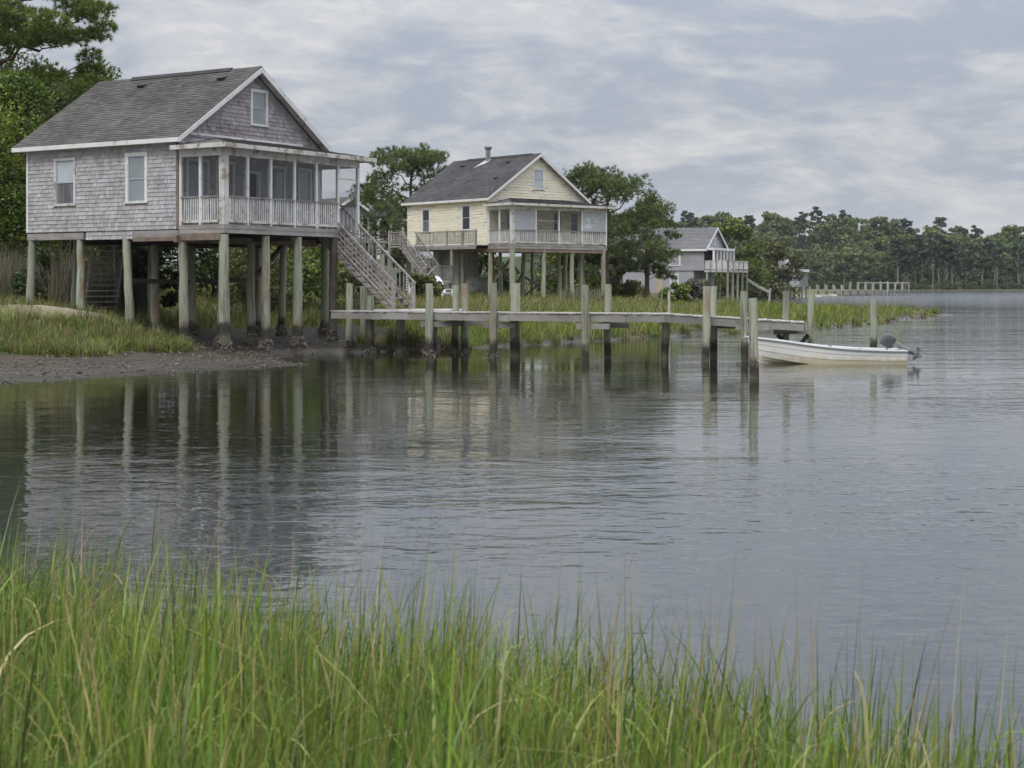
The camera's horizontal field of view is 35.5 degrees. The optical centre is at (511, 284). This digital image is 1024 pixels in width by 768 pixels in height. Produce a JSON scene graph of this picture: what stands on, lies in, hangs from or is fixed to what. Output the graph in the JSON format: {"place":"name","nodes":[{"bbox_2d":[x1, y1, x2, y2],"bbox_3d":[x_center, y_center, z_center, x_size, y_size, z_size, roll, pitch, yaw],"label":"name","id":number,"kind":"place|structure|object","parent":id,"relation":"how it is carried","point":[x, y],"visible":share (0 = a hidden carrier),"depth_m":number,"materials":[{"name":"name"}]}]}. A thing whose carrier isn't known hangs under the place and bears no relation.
{"place":"outdoors","nodes":[
{"label":"outdoors","id":0,"kind":"place"},
{"bbox_2d":[0,291,1023,767],"bbox_3d":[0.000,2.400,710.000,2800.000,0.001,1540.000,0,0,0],"label":"water","id":1,"kind":"structure","parent":0,"point":[690,467],"depth_m":18.49,"materials":[{"name":"liquid"}]},
{"bbox_2d":[330,283,814,361],"bbox_3d":[1.454,1.913,54.087,17.317,3.955,5.734,0,0,35],"label":"dock","id":2,"kind":"object","parent":1,"relation":"in","point":[710,321],"visible":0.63,"depth_m":52.54,"materials":[{"name":"grey wood"}]},
{"bbox_2d":[748,298,758,378],"bbox_3d":[6.181,1.720,40.902,0.284,2.770,0.249,0,0,0],"label":"mooring piling","id":3,"kind":"object","parent":1,"relation":"in","point":[753,344],"visible":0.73,"depth_m":40.80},
{"bbox_2d":[746,333,922,363],"bbox_3d":[9.849,2.009,48.992,5.372,1.062,1.658,0,0,2],"label":"skiff","id":4,"kind":"object","parent":1,"relation":"on","point":[770,350],"visible":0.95,"depth_m":48.40,"materials":[{"name":"plastic"}]},
{"bbox_2d":[809,281,908,294],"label":"fishing pier","id":5,"kind":"structure","parent":1,"relation":"in","point":[842,290],"depth_m":358.48,"materials":[{"name":"grey wood"}]},
{"bbox_2d":[869,299,876,347],"bbox_3d":[12.202,1.788,54.000,0.280,2.629,0.269,0,0,0],"label":"mooring piling","id":6,"kind":"object","parent":1,"relation":"in","point":[873,322],"visible":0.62,"depth_m":53.90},
{"bbox_2d":[0,245,1023,383],"bbox_3d":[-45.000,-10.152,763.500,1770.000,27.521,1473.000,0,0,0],"label":"ground","id":7,"kind":"structure","parent":0,"point":[310,334],"depth_m":55.64,"materials":[{"name":"soil"}]},
{"bbox_2d":[0,49,58,284],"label":"leafy tree","id":8,"kind":"object","parent":7,"relation":"on","point":[7,66],"visible":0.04,"depth_m":80.02,"materials":[{"name":"green plant"}]},
{"bbox_2d":[0,69,68,285],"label":"leafy tree","id":9,"kind":"object","parent":7,"relation":"on","point":[22,99],"visible":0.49,"depth_m":68.65,"materials":[{"name":"green plant"}]},
{"bbox_2d":[0,242,70,298],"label":"reed clump","id":10,"kind":"object","parent":7,"relation":"on","point":[6,275],"visible":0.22,"depth_m":64.67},
{"bbox_2d":[1,261,70,298],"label":"reed clump","id":11,"kind":"object","parent":7,"relation":"on","point":[39,278],"visible":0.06,"depth_m":63.93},
{"bbox_2d":[10,244,70,301],"bbox_3d":[-18.541,-0.200,63.235,2.134,2.794,2.922,0,0,0],"label":"shrub","id":12,"kind":"object","parent":7,"relation":"on","point":[19,287],"visible":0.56,"depth_m":62.68,"materials":[{"name":"green plant"}]},
{"bbox_2d":[0,0,121,240],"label":"pine tree","id":13,"kind":"object","parent":7,"relation":"on","point":[33,33],"visible":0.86,"depth_m":73.76,"materials":[{"name":"green plant"}]},
{"bbox_2d":[26,240,101,288],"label":"shrub","id":14,"kind":"object","parent":7,"relation":"on","point":[43,242],"visible":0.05,"depth_m":67.68,"materials":[{"name":"green plant"}]},
{"bbox_2d":[23,243,142,313],"bbox_3d":[-16.665,-0.299,62.384,5.682,3.263,5.206,0,0,0],"label":"reed clump","id":15,"kind":"object","parent":7,"relation":"on","point":[61,290],"visible":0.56,"depth_m":61.93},
{"bbox_2d":[31,59,139,267],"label":"leafy tree","id":16,"kind":"object","parent":7,"relation":"on","point":[56,110],"visible":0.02,"depth_m":80.92,"materials":[{"name":"green plant"}]},
{"bbox_2d":[55,240,177,287],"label":"leafy tree","id":17,"kind":"object","parent":7,"relation":"on","point":[134,248],"visible":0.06,"depth_m":76.17,"materials":[{"name":"green plant"}]},
{"bbox_2d":[101,260,160,317],"bbox_3d":[-15.186,0.104,63.888,3.447,2.608,3.356,0,0,0],"label":"reed clump","id":18,"kind":"object","parent":7,"relation":"on","point":[139,298],"visible":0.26,"depth_m":63.40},
{"bbox_2d":[103,248,178,309],"bbox_3d":[-14.519,0.106,63.892,3.371,3.164,2.761,0,0,0],"label":"shrub","id":19,"kind":"object","parent":7,"relation":"on","point":[170,299],"visible":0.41,"depth_m":63.56,"materials":[{"name":"green plant"}]},
{"bbox_2d":[11,66,415,351],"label":"shingle house","id":20,"kind":"structure","parent":7,"relation":"on","point":[222,160],"depth_m":58.21,"materials":[{"name":"grey wood"}]},
{"bbox_2d":[53,157,75,205],"bbox_3d":[-16.357,-3.760,58.529,1.180,1.760,0.105,0,0,33],"label":"window","id":21,"kind":"structure","parent":20,"relation":"in","point":[64,168],"depth_m":58.54,"materials":[{"name":"white glass"}]},
{"bbox_2d":[124,152,147,203],"bbox_3d":[-13.275,-3.780,56.552,1.140,1.800,0.105,0,0,33],"label":"window","id":22,"kind":"structure","parent":20,"relation":"in","point":[136,163],"depth_m":56.59,"materials":[{"name":"glass"}]},
{"bbox_2d":[185,157,209,206],"bbox_3d":[-11.051,-3.600,56.294,0.105,1.700,1.210,0,0,33],"label":"window","id":23,"kind":"structure","parent":20,"relation":"in","point":[192,164],"depth_m":56.23,"materials":[{"name":"glass"}]},
{"bbox_2d":[215,160,235,208],"bbox_3d":[-10.295,-3.600,57.470,0.105,1.700,1.060,0,0,33],"label":"window","id":24,"kind":"structure","parent":20,"relation":"in","point":[232,164],"depth_m":57.69,"materials":[{"name":"glass"}]},
{"bbox_2d":[242,170,260,225],"bbox_3d":[-9.550,-3.115,58.657,0.060,2.100,0.950,0,0,33],"label":"door","id":25,"kind":"structure","parent":20,"relation":"in","point":[254,177],"depth_m":58.76,"materials":[{"name":"white paint"}]},
{"bbox_2d":[250,88,268,127],"bbox_3d":[-9.318,-6.520,58.994,0.105,1.360,1.010,0,0,33],"label":"window","id":26,"kind":"structure","parent":20,"relation":"in","point":[259,98],"depth_m":59.00,"materials":[{"name":"glass"}]},
{"bbox_2d":[266,165,285,211],"bbox_3d":[-8.811,-3.600,59.785,0.105,1.700,1.110,0,0,33],"label":"window","id":27,"kind":"structure","parent":20,"relation":"in","point":[278,172],"depth_m":59.95,"materials":[{"name":"glass"}]},
{"bbox_2d":[297,168,311,212],"bbox_3d":[-7.919,-3.600,61.168,0.105,1.700,0.860,0,0,33],"label":"window","id":28,"kind":"structure","parent":20,"relation":"in","point":[304,189],"depth_m":61.20,"materials":[{"name":"glass"}]},
{"bbox_2d":[138,246,292,297],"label":"leafy tree","id":29,"kind":"object","parent":7,"relation":"on","point":[209,257],"visible":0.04,"depth_m":77.55,"materials":[{"name":"green plant"}]},
{"bbox_2d":[229,245,307,314],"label":"shrub","id":30,"kind":"object","parent":7,"relation":"on","point":[239,263],"visible":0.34,"depth_m":69.19,"materials":[{"name":"green plant"}]},
{"bbox_2d":[214,227,347,303],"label":"leafy tree","id":31,"kind":"object","parent":7,"relation":"on","point":[313,249],"visible":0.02,"depth_m":74.86,"materials":[{"name":"green plant"}]},
{"bbox_2d":[286,248,344,308],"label":"shrub","id":32,"kind":"object","parent":7,"relation":"on","point":[311,273],"visible":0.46,"depth_m":71.21,"materials":[{"name":"green plant"}]},
{"bbox_2d":[314,239,378,300],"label":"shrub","id":33,"kind":"object","parent":7,"relation":"on","point":[357,284],"visible":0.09,"depth_m":83.62,"materials":[{"name":"green plant"}]},
{"bbox_2d":[290,196,406,289],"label":"leafy tree","id":34,"kind":"object","parent":7,"relation":"on","point":[348,201],"visible":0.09,"depth_m":143.68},
{"bbox_2d":[320,268,381,307],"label":"shrub","id":35,"kind":"object","parent":7,"relation":"on","point":[344,276],"visible":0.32,"depth_m":68.65,"materials":[{"name":"green plant"}]},
{"bbox_2d":[336,291,378,320],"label":"reed clump","id":36,"kind":"object","parent":7,"relation":"on","point":[355,307],"visible":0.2,"depth_m":65.73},
{"bbox_2d":[354,179,403,267],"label":"pine tree","id":37,"kind":"object","parent":7,"relation":"on","point":[375,187],"visible":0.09,"depth_m":157.80,"materials":[{"name":"green plant"}]},
{"bbox_2d":[327,141,450,292],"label":"pine tree","id":38,"kind":"object","parent":7,"relation":"on","point":[419,161],"visible":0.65,"depth_m":132.62,"materials":[{"name":"green plant"}]},
{"bbox_2d":[380,197,431,288],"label":"leafy tree","id":39,"kind":"object","parent":7,"relation":"on","point":[400,261],"visible":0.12,"depth_m":151.46,"materials":[{"name":"green plant"}]},
{"bbox_2d":[408,271,444,298],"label":"shrub","id":40,"kind":"object","parent":7,"relation":"on","point":[418,278],"visible":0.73,"depth_m":96.32,"materials":[{"name":"green plant"}]},
{"bbox_2d":[0,276,939,350],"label":"marsh grass","id":41,"kind":"structure","parent":7,"relation":"on","point":[548,303],"depth_m":76.34,"materials":[{"name":"plant"}]},
{"bbox_2d":[0,302,939,357],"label":"bank tussocks","id":42,"kind":"object","parent":7,"relation":"on","point":[60,345],"visible":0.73,"depth_m":53.36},
{"bbox_2d":[0,313,939,382],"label":"shell litter","id":43,"kind":"object","parent":7,"relation":"on","point":[103,362],"visible":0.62,"depth_m":47.89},
{"bbox_2d":[465,274,487,295],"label":"storage tank","id":44,"kind":"object","parent":7,"relation":"on","point":[478,283],"visible":0.51,"depth_m":109.37,"materials":[{"name":"paint"}]},
{"bbox_2d":[388,146,616,297],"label":"clapboard house","id":45,"kind":"structure","parent":7,"relation":"on","point":[461,214],"depth_m":108.78,"materials":[{"name":"white paint"}]},
{"bbox_2d":[421,208,429,231],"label":"window","id":46,"kind":"structure","parent":45,"relation":"in","point":[425,211],"depth_m":110.96,"materials":[{"name":"white paint"}]},
{"bbox_2d":[461,204,470,229],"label":"window","id":47,"kind":"structure","parent":45,"relation":"in","point":[465,209],"depth_m":107.60,"materials":[{"name":"white paint"}]},
{"bbox_2d":[533,169,544,189],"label":"window","id":48,"kind":"structure","parent":45,"relation":"in","point":[538,174],"depth_m":108.79,"materials":[{"name":"glass"}]},
{"bbox_2d":[553,211,562,234],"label":"window","id":49,"kind":"structure","parent":45,"relation":"in","point":[555,213],"depth_m":109.86,"materials":[{"name":"glass"}]},
{"bbox_2d":[569,212,579,234],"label":"window","id":50,"kind":"structure","parent":45,"relation":"in","point":[574,216],"depth_m":110.93,"materials":[{"name":"glass"}]},
{"bbox_2d":[478,252,526,293],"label":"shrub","id":51,"kind":"object","parent":7,"relation":"on","point":[482,259],"visible":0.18,"depth_m":127.61,"materials":[{"name":"green plant"}]},
{"bbox_2d":[534,253,556,282],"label":"broadleaf tree","id":52,"kind":"object","parent":7,"relation":"on","point":[538,265],"visible":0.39,"depth_m":632.89,"materials":[{"name":"green plant"}]},
{"bbox_2d":[528,244,612,294],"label":"leafy tree","id":53,"kind":"object","parent":7,"relation":"on","point":[592,259],"visible":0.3,"depth_m":132.34,"materials":[{"name":"green plant"}]},
{"bbox_2d":[558,284,604,301],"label":"reed clump","id":54,"kind":"object","parent":7,"relation":"on","point":[576,294],"visible":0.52,"depth_m":99.56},
{"bbox_2d":[563,159,633,284],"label":"pine tree","id":55,"kind":"object","parent":7,"relation":"on","point":[590,172],"visible":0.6,"depth_m":127.73,"materials":[{"name":"green plant"}]},
{"bbox_2d":[595,240,638,297],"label":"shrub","id":56,"kind":"object","parent":7,"relation":"on","point":[629,288],"visible":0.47,"depth_m":138.09,"materials":[{"name":"green plant"}]},
{"bbox_2d":[575,164,678,283],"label":"pine tree","id":57,"kind":"object","parent":7,"relation":"on","point":[659,244],"visible":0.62,"depth_m":130.59,"materials":[{"name":"green plant"}]},
{"bbox_2d":[609,192,685,298],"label":"pine tree","id":58,"kind":"object","parent":7,"relation":"on","point":[638,265],"visible":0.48,"depth_m":135.52,"materials":[{"name":"green plant"}]},
{"bbox_2d":[658,282,691,302],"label":"shrub","id":59,"kind":"object","parent":7,"relation":"on","point":[682,289],"visible":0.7,"depth_m":111.69,"materials":[{"name":"green plant"}]},
{"bbox_2d":[622,227,748,302],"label":"deck house","id":60,"kind":"structure","parent":7,"relation":"on","point":[704,250],"depth_m":174.33,"materials":[{"name":"white paint"}]},
{"bbox_2d":[684,277,710,303],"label":"shrub","id":61,"kind":"object","parent":7,"relation":"on","point":[696,286],"visible":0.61,"depth_m":117.97,"materials":[{"name":"green plant"}]},
{"bbox_2d":[710,215,773,296],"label":"leafy tree","id":62,"kind":"object","parent":7,"relation":"on","point":[750,251],"visible":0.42,"depth_m":231.38,"materials":[{"name":"green plant"}]},
{"bbox_2d":[721,255,773,298],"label":"leafy tree","id":63,"kind":"object","parent":7,"relation":"on","point":[752,294],"visible":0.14,"depth_m":261.07,"materials":[{"name":"green plant"}]},
{"bbox_2d":[761,211,784,232],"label":"broadleaf tree","id":64,"kind":"object","parent":7,"relation":"on","point":[769,217],"visible":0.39,"depth_m":760.91,"materials":[{"name":"green plant"}]},
{"bbox_2d":[759,235,805,298],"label":"leafy tree","id":65,"kind":"object","parent":7,"relation":"on","point":[775,252],"visible":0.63,"depth_m":276.23,"materials":[{"name":"green plant"}]},
{"bbox_2d":[771,220,794,247],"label":"broadleaf tree","id":66,"kind":"object","parent":7,"relation":"on","point":[786,225],"visible":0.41,"depth_m":735.16,"materials":[{"name":"green plant"}]},
{"bbox_2d":[763,259,808,297],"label":"shore cottage","id":67,"kind":"structure","parent":7,"relation":"on","point":[803,282],"depth_m":300.64,"materials":[{"name":"white"}]},
{"bbox_2d":[779,235,795,250],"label":"broadleaf tree","id":68,"kind":"object","parent":7,"relation":"on","point":[784,240],"visible":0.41,"depth_m":712.56,"materials":[{"name":"green plant"}]},
{"bbox_2d":[795,222,811,246],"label":"broadleaf tree","id":69,"kind":"object","parent":7,"relation":"on","point":[802,226],"visible":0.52,"depth_m":758.27,"materials":[{"name":"green plant"}]},
{"bbox_2d":[800,253,819,288],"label":"broadleaf tree","id":70,"kind":"object","parent":7,"relation":"on","point":[809,261],"visible":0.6,"depth_m":631.52,"materials":[{"name":"green plant"}]},
{"bbox_2d":[808,206,825,228],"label":"pine tree","id":71,"kind":"object","parent":7,"relation":"on","point":[817,212],"visible":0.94,"depth_m":787.24,"materials":[{"name":"green plant"}]},
{"bbox_2d":[808,242,830,273],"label":"broadleaf tree","id":72,"kind":"object","parent":7,"relation":"on","point":[815,248],"visible":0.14,"depth_m":670.47,"materials":[{"name":"green plant"}]},
{"bbox_2d":[809,224,834,250],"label":"broadleaf tree","id":73,"kind":"object","parent":7,"relation":"on","point":[818,229],"visible":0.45,"depth_m":735.37,"materials":[{"name":"green plant"}]},
{"bbox_2d":[810,260,834,284],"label":"broadleaf tree","id":74,"kind":"object","parent":7,"relation":"on","point":[825,268],"visible":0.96,"depth_m":630.76,"materials":[{"name":"green plant"}]},
{"bbox_2d":[811,249,837,286],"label":"broadleaf tree","id":75,"kind":"object","parent":7,"relation":"on","point":[823,255],"visible":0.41,"depth_m":648.56,"materials":[{"name":"green plant"}]},
{"bbox_2d":[817,231,834,251],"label":"pine tree","id":76,"kind":"object","parent":7,"relation":"on","point":[828,234],"visible":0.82,"depth_m":704.58,"materials":[{"name":"green plant"}]},
{"bbox_2d":[829,249,861,288],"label":"broadleaf tree","id":77,"kind":"object","parent":7,"relation":"on","point":[850,262],"visible":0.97,"depth_m":637.57,"materials":[{"name":"green plant"}]},
{"bbox_2d":[834,225,858,245],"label":"broadleaf tree","id":78,"kind":"object","parent":7,"relation":"on","point":[844,228],"visible":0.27,"depth_m":730.95,"materials":[{"name":"green plant"}]},
{"bbox_2d":[837,216,857,235],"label":"broadleaf tree","id":79,"kind":"object","parent":7,"relation":"on","point":[846,221],"visible":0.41,"depth_m":760.73,"materials":[{"name":"green plant"}]},
{"bbox_2d":[838,246,861,285],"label":"broadleaf tree","id":80,"kind":"object","parent":7,"relation":"on","point":[854,250],"visible":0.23,"depth_m":649.53,"materials":[{"name":"green plant"}]},
{"bbox_2d":[857,253,886,288],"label":"broadleaf tree","id":81,"kind":"object","parent":7,"relation":"on","point":[873,262],"visible":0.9,"depth_m":629.79,"materials":[{"name":"green plant"}]},
{"bbox_2d":[864,216,892,238],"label":"broadleaf tree","id":82,"kind":"object","parent":7,"relation":"on","point":[885,226],"visible":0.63,"depth_m":757.72,"materials":[{"name":"green plant"}]},
{"bbox_2d":[866,251,896,284],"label":"broadleaf tree","id":83,"kind":"object","parent":7,"relation":"on","point":[891,276],"visible":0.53,"depth_m":636.85,"materials":[{"name":"green plant"}]},
{"bbox_2d":[871,236,892,275],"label":"broadleaf tree","id":84,"kind":"object","parent":7,"relation":"on","point":[881,244],"visible":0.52,"depth_m":692.25,"materials":[{"name":"green plant"}]},
{"bbox_2d":[888,237,914,281],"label":"pine tree","id":85,"kind":"object","parent":7,"relation":"on","point":[898,245],"visible":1,"depth_m":627.40,"materials":[{"name":"green plant"}]},
{"bbox_2d":[896,249,916,289],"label":"pine tree","id":86,"kind":"object","parent":7,"relation":"on","point":[901,253],"visible":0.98,"depth_m":628.78,"materials":[{"name":"green plant"}]},
{"bbox_2d":[894,260,920,287],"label":"broadleaf tree","id":87,"kind":"object","parent":7,"relation":"on","point":[911,275],"visible":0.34,"depth_m":652.19,"materials":[{"name":"green plant"}]},
{"bbox_2d":[899,248,920,284],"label":"pine tree","id":88,"kind":"object","parent":7,"relation":"on","point":[913,256],"visible":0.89,"depth_m":629.51,"materials":[{"name":"green plant"}]},
{"bbox_2d":[909,235,925,283],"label":"pine tree","id":89,"kind":"object","parent":7,"relation":"on","point":[919,245],"visible":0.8,"depth_m":633.89,"materials":[{"name":"green plant"}]},
{"bbox_2d":[913,248,931,283],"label":"pine tree","id":90,"kind":"object","parent":7,"relation":"on","point":[922,259],"visible":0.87,"depth_m":635.00,"materials":[{"name":"green plant"}]},
{"bbox_2d":[910,255,940,287],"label":"broadleaf tree","id":91,"kind":"object","parent":7,"relation":"on","point":[928,274],"visible":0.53,"depth_m":649.93,"materials":[{"name":"green plant"}]},
{"bbox_2d":[922,241,941,289],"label":"pine tree","id":92,"kind":"object","parent":7,"relation":"on","point":[929,251],"visible":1,"depth_m":627.80,"materials":[{"name":"green plant"}]},
{"bbox_2d":[925,234,950,289],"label":"pine tree","id":93,"kind":"object","parent":7,"relation":"on","point":[941,239],"visible":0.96,"depth_m":629.54,"materials":[{"name":"green plant"}]},
{"bbox_2d":[935,264,957,285],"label":"broadleaf tree","id":94,"kind":"object","parent":7,"relation":"on","point":[942,275],"visible":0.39,"depth_m":654.27,"materials":[{"name":"green plant"}]},
{"bbox_2d":[934,239,959,289],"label":"pine tree","id":95,"kind":"object","parent":7,"relation":"on","point":[948,265],"visible":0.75,"depth_m":631.94,"materials":[{"name":"green plant"}]},
{"bbox_2d":[948,243,962,283],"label":"pine tree","id":96,"kind":"object","parent":7,"relation":"on","point":[955,251],"visible":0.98,"depth_m":632.92,"materials":[{"name":"green plant"}]},
{"bbox_2d":[956,245,974,282],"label":"pine tree","id":97,"kind":"object","parent":7,"relation":"on","point":[967,265],"visible":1,"depth_m":634.04,"materials":[{"name":"green plant"}]},
{"bbox_2d":[952,248,979,281],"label":"broadleaf tree","id":98,"kind":"object","parent":7,"relation":"on","point":[969,271],"visible":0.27,"depth_m":662.68,"materials":[{"name":"green plant"}]},
{"bbox_2d":[972,253,991,282],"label":"pine tree","id":99,"kind":"object","parent":7,"relation":"on","point":[979,260],"visible":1,"depth_m":629.78,"materials":[{"name":"green plant"}]},
{"bbox_2d":[970,260,993,286],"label":"broadleaf tree","id":100,"kind":"object","parent":7,"relation":"on","point":[979,276],"visible":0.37,"depth_m":651.64,"materials":[{"name":"green plant"}]},
{"bbox_2d":[972,238,992,283],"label":"pine tree","id":101,"kind":"object","parent":7,"relation":"on","point":[980,247],"visible":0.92,"depth_m":632.81,"materials":[{"name":"green plant"}]},
{"bbox_2d":[982,242,1008,289],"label":"pine tree","id":102,"kind":"object","parent":7,"relation":"on","point":[997,250],"visible":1,"depth_m":627.42,"materials":[{"name":"green plant"}]},
{"bbox_2d":[996,252,1017,283],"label":"broadleaf tree","id":103,"kind":"object","parent":7,"relation":"on","point":[1003,272],"visible":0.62,"depth_m":663.54,"materials":[{"name":"green plant"}]},
{"bbox_2d":[999,224,1021,245],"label":"broadleaf tree","id":104,"kind":"object","parent":7,"relation":"on","point":[1010,229],"visible":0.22,"depth_m":753.96,"materials":[{"name":"green plant"}]},
{"bbox_2d":[1007,241,1023,283],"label":"pine tree","id":105,"kind":"object","parent":7,"relation":"on","point":[1015,248],"visible":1,"depth_m":633.71,"materials":[{"name":"green plant"}]},
{"bbox_2d":[0,0,1023,260],"label":"sky","id":106,"kind":"structure","parent":0,"point":[912,110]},
{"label":"near bank","id":107,"kind":"structure","parent":0,"visible":0},
{"bbox_2d":[0,480,1023,767],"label":"cordgrass","id":108,"kind":"object","parent":107,"relation":"on","point":[86,686],"visible":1,"depth_m":6.20,"materials":[{"name":"plant"}]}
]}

